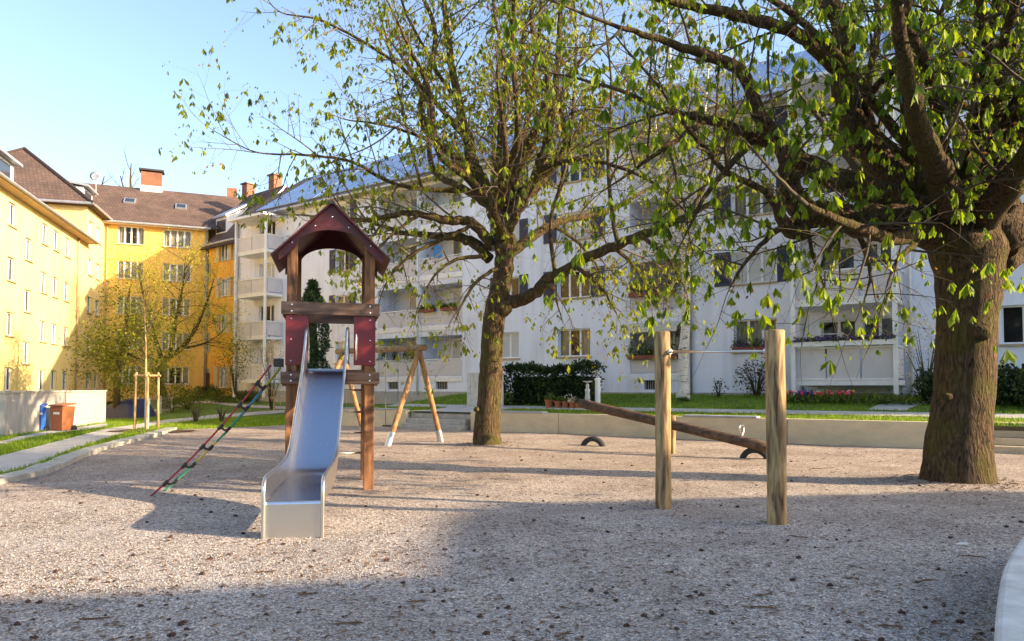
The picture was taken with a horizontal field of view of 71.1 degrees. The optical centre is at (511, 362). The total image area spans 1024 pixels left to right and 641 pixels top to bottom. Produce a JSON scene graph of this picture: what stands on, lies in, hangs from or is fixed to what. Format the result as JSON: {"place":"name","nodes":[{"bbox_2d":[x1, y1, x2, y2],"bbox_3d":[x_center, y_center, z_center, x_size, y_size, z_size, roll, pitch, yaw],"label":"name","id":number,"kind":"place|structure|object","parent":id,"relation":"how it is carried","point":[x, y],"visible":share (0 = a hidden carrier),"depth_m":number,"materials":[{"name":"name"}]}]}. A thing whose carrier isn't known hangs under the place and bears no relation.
{"place":"outdoors","nodes":[
{"label":"outdoors","id":0,"kind":"place"},
{"bbox_2d":[0,423,107,443],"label":"pavement","id":1,"kind":"structure","parent":0,"point":[58,431],"depth_m":23.54,"materials":[{"name":"grey concrete"}]},
{"bbox_2d":[48,403,76,429],"bbox_3d":[-15.515,1.879,24.747,0.608,0.972,0.649,0,-2,8],"label":"wheelie bin","id":2,"kind":"object","parent":1,"relation":"on","point":[62,416],"visible":0.91,"depth_m":24.50,"materials":[{"name":"plastic"}]},
{"bbox_2d":[0,410,284,471],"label":"path","id":3,"kind":"structure","parent":0,"point":[13,460],"depth_m":18.36,"materials":[{"name":"grey concrete"}]},
{"bbox_2d":[0,396,393,472],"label":"lawn","id":4,"kind":"structure","parent":0,"point":[207,408],"depth_m":41.21,"materials":[{"name":"green plant"}]},
{"bbox_2d":[39,404,49,430],"bbox_3d":[-15.994,1.875,24.413,0.297,0.956,0.313,0,-2,8],"label":"wheelie bin","id":5,"kind":"object","parent":4,"relation":"on","point":[42,418],"visible":0.81,"depth_m":24.31,"materials":[{"name":"plastic"}]},
{"bbox_2d":[0,147,99,392],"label":"apartment house","id":6,"kind":"structure","parent":4,"relation":"on","point":[38,240],"depth_m":38.68,"materials":[{"name":"yellow paint"}]},
{"bbox_2d":[4,367,9,390],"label":"window","id":7,"kind":"structure","parent":6,"relation":"in","point":[5,374],"depth_m":35.31,"materials":[{"name":"white paint"}]},
{"bbox_2d":[5,312,15,337],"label":"window","id":8,"kind":"structure","parent":6,"relation":"in","point":[8,320],"depth_m":35.48,"materials":[{"name":"white paint"}]},
{"bbox_2d":[6,257,16,283],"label":"window","id":9,"kind":"structure","parent":6,"relation":"in","point":[11,278],"depth_m":35.28,"materials":[{"name":"white paint"}]},
{"bbox_2d":[8,202,18,229],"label":"window","id":10,"kind":"structure","parent":6,"relation":"in","point":[9,212],"depth_m":35.39,"materials":[{"name":"white paint"}]},
{"bbox_2d":[9,238,34,263],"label":"window","id":11,"kind":"structure","parent":6,"relation":"in","point":[27,242],"depth_m":37.63,"materials":[{"name":"white paint"}]},
{"bbox_2d":[22,341,31,364],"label":"window","id":12,"kind":"structure","parent":6,"relation":"in","point":[25,344],"depth_m":37.61,"materials":[{"name":"white paint"}]},
{"bbox_2d":[0,390,106,436],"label":"bin wall","id":13,"kind":"structure","parent":4,"relation":"on","point":[19,411],"depth_m":24.27,"materials":[{"name":"stone"}]},
{"bbox_2d":[6,147,112,402],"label":"apartment house","id":14,"kind":"structure","parent":4,"relation":"on","point":[73,202],"depth_m":48.47,"materials":[{"name":"yellow paint"}]},
{"bbox_2d":[99,147,140,186],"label":"bare tree","id":15,"kind":"object","parent":4,"relation":"on","point":[130,180],"visible":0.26,"depth_m":75.65,"materials":[{"name":"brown plant"}]},
{"bbox_2d":[58,265,188,408],"bbox_3d":[-18.694,-0.851,34.082,7.704,7.747,4.588,-1,-2,33],"label":"bushy tree","id":16,"kind":"object","parent":4,"relation":"on","point":[120,354],"visible":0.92,"depth_m":33.94,"materials":[{"name":"green plant"}]},
{"bbox_2d":[103,377,156,405],"bbox_3d":[-21.268,1.751,40.058,3.341,2.516,2.362,0,-2,0],"label":"garden shrub","id":17,"kind":"object","parent":4,"relation":"on","point":[139,389],"visible":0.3,"depth_m":40.00,"materials":[{"name":"green plant"}]},
{"bbox_2d":[106,398,156,418],"bbox_3d":[-18.806,2.230,35.123,1.820,0.955,2.200,0,-2,0],"label":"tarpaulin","id":18,"kind":"object","parent":4,"relation":"on","point":[123,408],"visible":0.73,"depth_m":34.27,"materials":[{"name":"blue plastic"}]},
{"bbox_2d":[106,429,194,432],"bbox_3d":[-12.329,2.326,24.515,2.949,0.048,1.755,0,-2,0],"label":"mulch bed","id":19,"kind":"object","parent":4,"relation":"on","point":[177,430],"visible":0.55,"depth_m":24.49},
{"bbox_2d":[111,240,175,429],"bbox_3d":[-13.361,-0.947,25.715,1.867,7.089,1.741,0,-2,13],"label":"staked sapling","id":20,"kind":"object","parent":19,"relation":"on","point":[146,375],"visible":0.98,"depth_m":25.48,"materials":[{"name":"green plant"}]},
{"bbox_2d":[85,167,241,401],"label":"apartment house","id":21,"kind":"structure","parent":4,"relation":"on","point":[148,207],"depth_m":53.45,"materials":[{"name":"yellow paint"}]},
{"bbox_2d":[116,296,142,314],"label":"window","id":22,"kind":"structure","parent":21,"relation":"in","point":[121,310],"depth_m":52.15,"materials":[{"name":"white paint"}]},
{"bbox_2d":[117,261,143,280],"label":"window","id":23,"kind":"structure","parent":21,"relation":"in","point":[132,269],"depth_m":52.26,"materials":[{"name":"white glass"}]},
{"bbox_2d":[117,226,144,245],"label":"window","id":24,"kind":"structure","parent":21,"relation":"in","point":[124,237],"depth_m":52.53,"materials":[{"name":"white paint"}]},
{"bbox_2d":[162,298,189,316],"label":"window","id":25,"kind":"structure","parent":21,"relation":"in","point":[166,303],"depth_m":53.55,"materials":[{"name":"white paint"}]},
{"bbox_2d":[163,367,189,384],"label":"window","id":26,"kind":"structure","parent":21,"relation":"in","point":[180,373],"depth_m":53.49,"materials":[{"name":"white paint"}]},
{"bbox_2d":[162,332,190,350],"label":"window","id":27,"kind":"structure","parent":21,"relation":"in","point":[165,338],"depth_m":53.26,"materials":[{"name":"white paint"}]},
{"bbox_2d":[163,263,190,282],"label":"window","id":28,"kind":"structure","parent":21,"relation":"in","point":[177,266],"depth_m":53.44,"materials":[{"name":"white paint"}]},
{"bbox_2d":[163,229,191,248],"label":"window","id":29,"kind":"structure","parent":21,"relation":"in","point":[184,237],"depth_m":53.56,"materials":[{"name":"white paint"}]},
{"bbox_2d":[85,223,256,408],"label":"leaning tree","id":30,"kind":"object","parent":4,"relation":"on","point":[181,348],"visible":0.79,"depth_m":43.83,"materials":[{"name":"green plant"}]},
{"bbox_2d":[151,377,197,412],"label":"garden shrub","id":31,"kind":"object","parent":4,"relation":"on","point":[173,402],"visible":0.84,"depth_m":41.10,"materials":[{"name":"green plant"}]},
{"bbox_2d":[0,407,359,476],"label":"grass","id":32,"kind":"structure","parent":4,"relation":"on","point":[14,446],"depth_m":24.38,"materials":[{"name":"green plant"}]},
{"bbox_2d":[169,384,208,409],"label":"garden shrub","id":33,"kind":"object","parent":4,"relation":"on","point":[195,399],"visible":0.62,"depth_m":43.08,"materials":[{"name":"green plant"}]},
{"bbox_2d":[185,404,205,421],"bbox_3d":[-13.322,2.131,30.156,0.885,1.072,0.868,0,-2,0],"label":"young shrub","id":34,"kind":"object","parent":4,"relation":"on","point":[196,415],"visible":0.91,"depth_m":30.11,"materials":[{"name":"green plant"}]},
{"bbox_2d":[190,383,222,397],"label":"garden shrub","id":35,"kind":"object","parent":4,"relation":"on","point":[206,388],"visible":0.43,"depth_m":51.02,"materials":[{"name":"green plant"}]},
{"bbox_2d":[198,385,241,403],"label":"garden shrub","id":36,"kind":"object","parent":4,"relation":"on","point":[218,396],"visible":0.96,"depth_m":46.35,"materials":[{"name":"green plant"}]},
{"bbox_2d":[213,336,257,393],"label":"climbing shrub","id":37,"kind":"object","parent":4,"relation":"on","point":[233,382],"visible":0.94,"depth_m":44.99,"materials":[{"name":"green plant"}]},
{"bbox_2d":[200,173,287,395],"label":"apartment house","id":38,"kind":"structure","parent":4,"relation":"on","point":[223,236],"depth_m":53.22,"materials":[{"name":"orange paint"}]},
{"bbox_2d":[214,366,228,388],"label":"window","id":39,"kind":"structure","parent":38,"relation":"in","point":[221,370],"depth_m":52.83,"materials":[{"name":"white paint"}]},
{"bbox_2d":[215,276,229,297],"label":"window","id":40,"kind":"structure","parent":38,"relation":"in","point":[226,286],"depth_m":53.03,"materials":[{"name":"white paint"}]},
{"bbox_2d":[216,245,229,261],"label":"window","id":41,"kind":"structure","parent":38,"relation":"in","point":[226,253],"depth_m":53.12,"materials":[{"name":"white paint"}]},
{"bbox_2d":[235,389,261,401],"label":"garden shrub","id":42,"kind":"object","parent":4,"relation":"on","point":[247,399],"visible":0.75,"depth_m":45.99,"materials":[{"name":"green plant"}]},
{"bbox_2d":[251,332,285,409],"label":"flowering shrub","id":43,"kind":"object","parent":4,"relation":"on","point":[270,396],"visible":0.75,"depth_m":40.28,"materials":[{"name":"green plant"}]},
{"bbox_2d":[301,278,333,368],"bbox_3d":[-10.223,-0.747,36.598,2.231,7.235,2.195,0,-2,0],"label":"cypress","id":44,"kind":"object","parent":4,"relation":"on","point":[316,357],"visible":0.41,"depth_m":36.33,"materials":[{"name":"green plant"}]},
{"bbox_2d":[228,1,1023,403],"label":"apartment block","id":45,"kind":"structure","parent":4,"relation":"on","point":[260,279],"depth_m":32.27,"materials":[{"name":"white paint"}]},
{"bbox_2d":[260,347,273,363],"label":"window","id":46,"kind":"structure","parent":45,"relation":"in","point":[270,359],"depth_m":45.96,"materials":[{"name":"white paint"}]},
{"bbox_2d":[260,305,273,320],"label":"window","id":47,"kind":"structure","parent":45,"relation":"in","point":[269,308],"depth_m":46.53,"materials":[{"name":"white paint"}]},
{"bbox_2d":[261,263,274,277],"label":"window","id":48,"kind":"structure","parent":45,"relation":"in","point":[271,266],"depth_m":46.18,"materials":[{"name":"white paint"}]},
{"bbox_2d":[329,293,355,302],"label":"window","id":49,"kind":"structure","parent":45,"relation":"in","point":[342,298],"depth_m":42.23,"materials":[{"name":"white paint"}]},
{"bbox_2d":[329,250,355,272],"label":"window","id":50,"kind":"structure","parent":45,"relation":"in","point":[331,261],"depth_m":42.38,"materials":[{"name":"white paint"}]},
{"bbox_2d":[452,339,461,359],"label":"window","id":51,"kind":"structure","parent":45,"relation":"in","point":[455,352],"depth_m":38.44,"materials":[{"name":"white paint"}]},
{"bbox_2d":[452,288,461,307],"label":"window","id":52,"kind":"structure","parent":45,"relation":"in","point":[458,291],"depth_m":38.54,"materials":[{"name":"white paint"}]},
{"bbox_2d":[490,274,527,294],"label":"window","id":53,"kind":"structure","parent":45,"relation":"in","point":[515,288],"depth_m":35.16,"materials":[{"name":"white paint"}]},
{"bbox_2d":[490,218,527,251],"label":"window","id":54,"kind":"structure","parent":45,"relation":"in","point":[519,231],"depth_m":34.71,"materials":[{"name":"grey glass"}]},
{"bbox_2d":[502,332,519,359],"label":"window","id":55,"kind":"structure","parent":45,"relation":"in","point":[510,340],"depth_m":35.06,"materials":[{"name":"white paint"}]},
{"bbox_2d":[543,146,603,186],"bbox_3d":[3.020,-9.004,33.435,3.227,1.870,0.820,-1,-2,35],"label":"window","id":56,"kind":"structure","parent":45,"relation":"in","point":[577,177],"depth_m":33.45,"materials":[{"name":"grey glass"}]},
{"bbox_2d":[543,266,604,300],"bbox_3d":[3.020,-3.607,33.246,3.227,1.870,0.820,-1,-2,35],"label":"window","id":57,"kind":"structure","parent":45,"relation":"in","point":[566,290],"depth_m":33.54,"materials":[{"name":"white paint"}]},
{"bbox_2d":[543,206,604,243],"bbox_3d":[2.869,-6.308,33.124,3.227,1.400,0.292,-1,-2,35],"label":"window","id":58,"kind":"structure","parent":45,"relation":"in","point":[554,232],"depth_m":33.17,"materials":[{"name":"white glass"}]},
{"bbox_2d":[557,328,591,357],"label":"window","id":59,"kind":"structure","parent":45,"relation":"in","point":[564,335],"depth_m":33.33,"materials":[{"name":"white paint"}]},
{"bbox_2d":[626,336,677,359],"bbox_3d":[5.961,-0.655,30.535,2.416,1.000,0.522,-1,-2,35],"label":"flower box","id":60,"kind":"object","parent":45,"relation":"attached to","point":[641,355],"visible":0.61,"depth_m":30.64,"materials":[{"name":"green plant"}]},
{"bbox_2d":[628,277,676,297],"bbox_3d":[5.958,-3.300,30.603,2.244,0.893,0.528,-1,-2,35],"label":"flower box","id":61,"kind":"object","parent":45,"relation":"attached to","point":[633,295],"visible":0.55,"depth_m":30.66,"materials":[{"name":"green plant"}]},
{"bbox_2d":[615,228,710,316],"bbox_3d":[6.221,-3.645,30.279,4.743,4.744,0.875,-1,-2,35],"label":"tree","id":62,"kind":"object","parent":45,"relation":"hanging from","point":[655,278],"visible":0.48,"depth_m":30.46,"materials":[{"name":"green plant"}]},
{"bbox_2d":[730,334,764,349],"bbox_3d":[9.492,-0.809,28.131,1.890,0.721,0.563,-1,-2,35],"label":"flower box","id":63,"kind":"object","parent":45,"relation":"attached to","point":[758,347],"visible":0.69,"depth_m":28.18,"materials":[{"name":"green plant"}]},
{"bbox_2d":[714,180,786,220],"bbox_3d":[9.610,-6.471,28.463,3.176,1.400,0.380,-1,-2,35],"label":"window","id":64,"kind":"structure","parent":45,"relation":"in","point":[767,207],"depth_m":28.73,"materials":[{"name":"grey glass"}]},
{"bbox_2d":[713,107,793,153],"bbox_3d":[9.610,-9.169,28.557,3.176,1.400,0.380,-1,-2,35],"label":"window","id":65,"kind":"structure","parent":45,"relation":"in","point":[778,122],"depth_m":27.86,"materials":[{"name":"grey glass"}]},
{"bbox_2d":[731,318,776,353],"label":"window","id":66,"kind":"structure","parent":45,"relation":"in","point":[758,333],"depth_m":28.49,"materials":[{"name":"grey glass"}]},
{"bbox_2d":[714,245,795,286],"bbox_3d":[9.586,-3.774,28.332,3.176,1.400,0.292,-1,-2,35],"label":"window","id":67,"kind":"structure","parent":45,"relation":"in","point":[754,272],"depth_m":28.41,"materials":[{"name":"white paint"}]},
{"bbox_2d":[821,246,865,286],"bbox_3d":[12.291,-3.539,26.885,1.800,2.050,0.600,-1,-2,35],"label":"window","id":68,"kind":"structure","parent":45,"relation":"in","point":[846,265],"depth_m":26.98,"materials":[{"name":"grey glass"}]},
{"bbox_2d":[792,333,895,346],"bbox_3d":[11.269,-0.794,24.433,3.317,0.433,0.606,-1,-2,35],"label":"flower box","id":69,"kind":"object","parent":45,"relation":"attached to","point":[819,341],"visible":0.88,"depth_m":24.34,"materials":[{"name":"white paint"}]},
{"bbox_2d":[822,319,868,358],"bbox_3d":[12.291,-0.841,26.791,1.800,2.050,0.600,-1,-2,35],"label":"window","id":70,"kind":"structure","parent":45,"relation":"in","point":[828,327],"depth_m":26.95,"materials":[{"name":"grey glass"}]},
{"bbox_2d":[863,316,892,345],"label":"window","id":71,"kind":"structure","parent":45,"relation":"in","point":[886,324],"depth_m":26.19,"materials":[{"name":"grey glass"}]},
{"bbox_2d":[861,242,896,266],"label":"window","id":72,"kind":"structure","parent":45,"relation":"in","point":[888,251],"depth_m":26.26,"materials":[{"name":"grey glass"}]},
{"bbox_2d":[999,305,1023,345],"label":"window","id":73,"kind":"structure","parent":45,"relation":"in","point":[1012,317],"depth_m":23.96,"materials":[{"name":"black glass"}]},
{"bbox_2d":[154,401,285,410],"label":"path","id":74,"kind":"structure","parent":0,"point":[253,406],"depth_m":43.69,"materials":[{"name":"grey concrete"}]},
{"bbox_2d":[423,407,506,411],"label":"path","id":75,"kind":"structure","parent":0,"point":[451,409],"depth_m":27.44,"materials":[{"name":"grey concrete"}]},
{"bbox_2d":[0,0,987,386],"label":"sky","id":76,"kind":"structure","parent":0,"point":[82,82],"materials":[{"name":"blue"}]},
{"bbox_2d":[0,425,1023,640],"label":"gravel ground","id":77,"kind":"structure","parent":0,"point":[567,473],"depth_m":7.21,"materials":[{"name":"grey gravel"}]},
{"bbox_2d":[0,427,176,484],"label":"kerb","id":78,"kind":"structure","parent":77,"relation":"on","point":[51,466],"depth_m":14.30,"materials":[{"name":"grey concrete"}]},
{"bbox_2d":[150,364,280,495],"bbox_3d":[-4.220,0.947,10.310,1.671,1.847,0.522,0,-2,-10],"label":"rope ladder","id":79,"kind":"object","parent":77,"relation":"on","point":[210,447],"visible":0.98,"depth_m":10.30,"materials":[{"name":"red fabric"}]},
{"bbox_2d":[261,200,390,538],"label":"slide tower","id":80,"kind":"structure","parent":77,"relation":"on","point":[298,481],"depth_m":10.34,"materials":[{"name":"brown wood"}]},
{"bbox_2d":[342,407,409,426],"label":"retaining wall","id":81,"kind":"structure","parent":77,"relation":"on","point":[349,419],"depth_m":27.57,"materials":[{"name":"concrete"}]},
{"bbox_2d":[334,344,443,445],"bbox_3d":[-3.800,0.982,20.188,3.600,2.883,2.271,-1,-2,37],"label":"swing","id":82,"kind":"object","parent":77,"relation":"on","point":[419,349],"visible":0.64,"depth_m":19.52,"materials":[{"name":"brown wood"}]},
{"bbox_2d":[382,352,400,426],"bbox_3d":[-3.343,0.727,19.923,0.527,2.098,0.220,-1,-2,37],"label":"hanging swing","id":83,"kind":"object","parent":82,"relation":"hanging from","point":[385,425],"visible":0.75,"depth_m":20.03,"materials":[{"name":"grey metal"}]},
{"bbox_2d":[401,410,470,430],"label":"steps","id":84,"kind":"structure","parent":77,"relation":"on","point":[447,421],"depth_m":25.86,"materials":[{"name":"concrete"}]},
{"bbox_2d":[158,0,814,444],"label":"chestnut tree","id":85,"kind":"object","parent":77,"relation":"on","point":[506,194],"visible":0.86,"depth_m":17.97,"materials":[{"name":"green plant"}]},
{"bbox_2d":[0,449,1023,640],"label":"fallen husks","id":86,"kind":"object","parent":77,"relation":"on","point":[485,633],"visible":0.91,"depth_m":5.25},
{"bbox_2d":[0,438,1023,640],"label":"leaf litter","id":87,"kind":"object","parent":77,"relation":"on","point":[549,632],"visible":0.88,"depth_m":5.42,"materials":[{"name":"brown plant"}]},
{"bbox_2d":[581,436,605,446],"bbox_3d":[2.086,2.109,18.474,0.678,0.423,0.200,-1,-2,20],"label":"tyre","id":88,"kind":"object","parent":77,"relation":"on","point":[597,440],"visible":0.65,"depth_m":18.39,"materials":[{"name":"black rubber"}]},
{"bbox_2d":[577,399,765,453],"bbox_3d":[3.542,1.581,16.279,4.663,1.476,0.720,-2,-3,42],"label":"seesaw","id":89,"kind":"object","parent":77,"relation":"on","point":[741,440],"visible":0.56,"depth_m":16.06,"materials":[{"name":"brown wood"}]},
{"bbox_2d":[470,411,927,447],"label":"retaining wall","id":90,"kind":"structure","parent":77,"relation":"on","point":[903,434],"depth_m":20.05,"materials":[{"name":"concrete"}]},
{"bbox_2d":[655,329,787,524],"bbox_3d":[2.386,0.817,8.373,0.217,2.452,1.704,2,-3,-42],"label":"bar","id":91,"kind":"object","parent":77,"relation":"on","point":[773,350],"visible":0.91,"depth_m":7.79,"materials":[{"name":"brown wood"}]},
{"bbox_2d":[740,448,765,458],"bbox_3d":[5.185,2.000,15.283,0.662,0.413,0.200,-1,-2,25],"label":"tyre","id":92,"kind":"object","parent":77,"relation":"on","point":[745,453],"visible":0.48,"depth_m":15.24,"materials":[{"name":"black rubber"}]},
{"bbox_2d":[487,0,1023,483],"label":"chestnut tree","id":93,"kind":"object","parent":77,"relation":"on","point":[955,212],"visible":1,"depth_m":10.04,"materials":[{"name":"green plant"}]},
{"bbox_2d":[994,537,1023,640],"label":"curved wall","id":94,"kind":"structure","parent":77,"relation":"on","point":[1009,622],"depth_m":3.64,"materials":[{"name":"concrete"}]},
{"bbox_2d":[994,422,1023,454],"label":"steps","id":95,"kind":"structure","parent":77,"relation":"on","point":[1008,439],"depth_m":16.66,"materials":[{"name":"concrete"}]},
{"bbox_2d":[360,392,1023,426],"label":"lawn","id":96,"kind":"structure","parent":0,"point":[762,401],"depth_m":24.95,"materials":[{"name":"green plant"}]},
{"bbox_2d":[467,373,502,406],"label":"screen wall","id":97,"kind":"structure","parent":96,"relation":"on","point":[472,388],"depth_m":28.71,"materials":[{"name":"concrete"}]},
{"bbox_2d":[502,358,607,405],"bbox_3d":[1.585,0.874,28.130,4.596,2.071,1.383,-1,-2,35],"label":"hedge","id":98,"kind":"object","parent":96,"relation":"on","point":[529,388],"visible":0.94,"depth_m":27.85,"materials":[{"name":"green plant"}]},
{"bbox_2d":[597,0,763,401],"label":"birch tree","id":99,"kind":"object","parent":96,"relation":"on","point":[683,392],"visible":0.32,"depth_m":26.32,"materials":[{"name":"green plant"}]},
{"bbox_2d":[732,353,765,396],"bbox_3d":[9.359,0.497,27.381,2.018,1.819,1.274,0,-2,0],"label":"flowering shrub","id":100,"kind":"object","parent":96,"relation":"on","point":[752,388],"visible":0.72,"depth_m":27.37,"materials":[{"name":"green plant"}]},
{"bbox_2d":[796,389,814,402],"bbox_3d":[9.995,1.102,24.379,0.536,0.542,0.442,-1,-2,35],"label":"flowering shrub","id":101,"kind":"object","parent":96,"relation":"on","point":[804,394],"visible":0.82,"depth_m":24.29,"materials":[{"name":"red plant"}]},
{"bbox_2d":[787,389,925,405],"bbox_3d":[10.969,1.162,23.729,4.769,0.667,2.543,-1,-2,35],"label":"bed foliage","id":102,"kind":"object","parent":96,"relation":"on","point":[908,399],"visible":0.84,"depth_m":23.10,"materials":[{"name":"green plant"}]},
{"bbox_2d":[898,316,935,401],"bbox_3d":[13.390,-0.161,23.005,1.530,3.043,1.564,2,-3,-44],"label":"flowering shrub","id":103,"kind":"object","parent":96,"relation":"on","point":[921,362],"visible":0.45,"depth_m":23.17,"materials":[{"name":"green plant"}]},
{"bbox_2d":[910,366,933,403],"bbox_3d":[13.140,0.702,22.408,1.129,1.413,1.129,0,-2,0],"label":"evergreen bush","id":104,"kind":"object","parent":96,"relation":"on","point":[926,388],"visible":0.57,"depth_m":22.40,"materials":[{"name":"green plant"}]},
{"bbox_2d":[995,360,1023,407],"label":"evergreen bush","id":105,"kind":"object","parent":96,"relation":"on","point":[1004,385],"visible":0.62,"depth_m":20.73,"materials":[{"name":"green plant"}]},
{"bbox_2d":[1010,363,1023,407],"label":"evergreen bush","id":106,"kind":"object","parent":96,"relation":"on","point":[1020,377],"visible":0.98,"depth_m":20.07,"materials":[{"name":"green plant"}]},
{"bbox_2d":[388,404,1023,417],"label":"path","id":107,"kind":"structure","parent":0,"point":[871,413],"depth_m":22.85,"materials":[{"name":"grey concrete"}]},
{"bbox_2d":[595,378,600,402],"bbox_3d":[3.154,1.151,26.374,0.230,1.200,0.224,0,-2,0],"label":"bollard","id":108,"kind":"object","parent":107,"relation":"on","point":[597,389],"visible":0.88,"depth_m":26.29,"materials":[{"name":"white paint"}]},
{"bbox_2d":[870,402,923,410],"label":"path","id":109,"kind":"structure","parent":0,"point":[898,406],"depth_m":22.17,"materials":[{"name":"grey concrete"}]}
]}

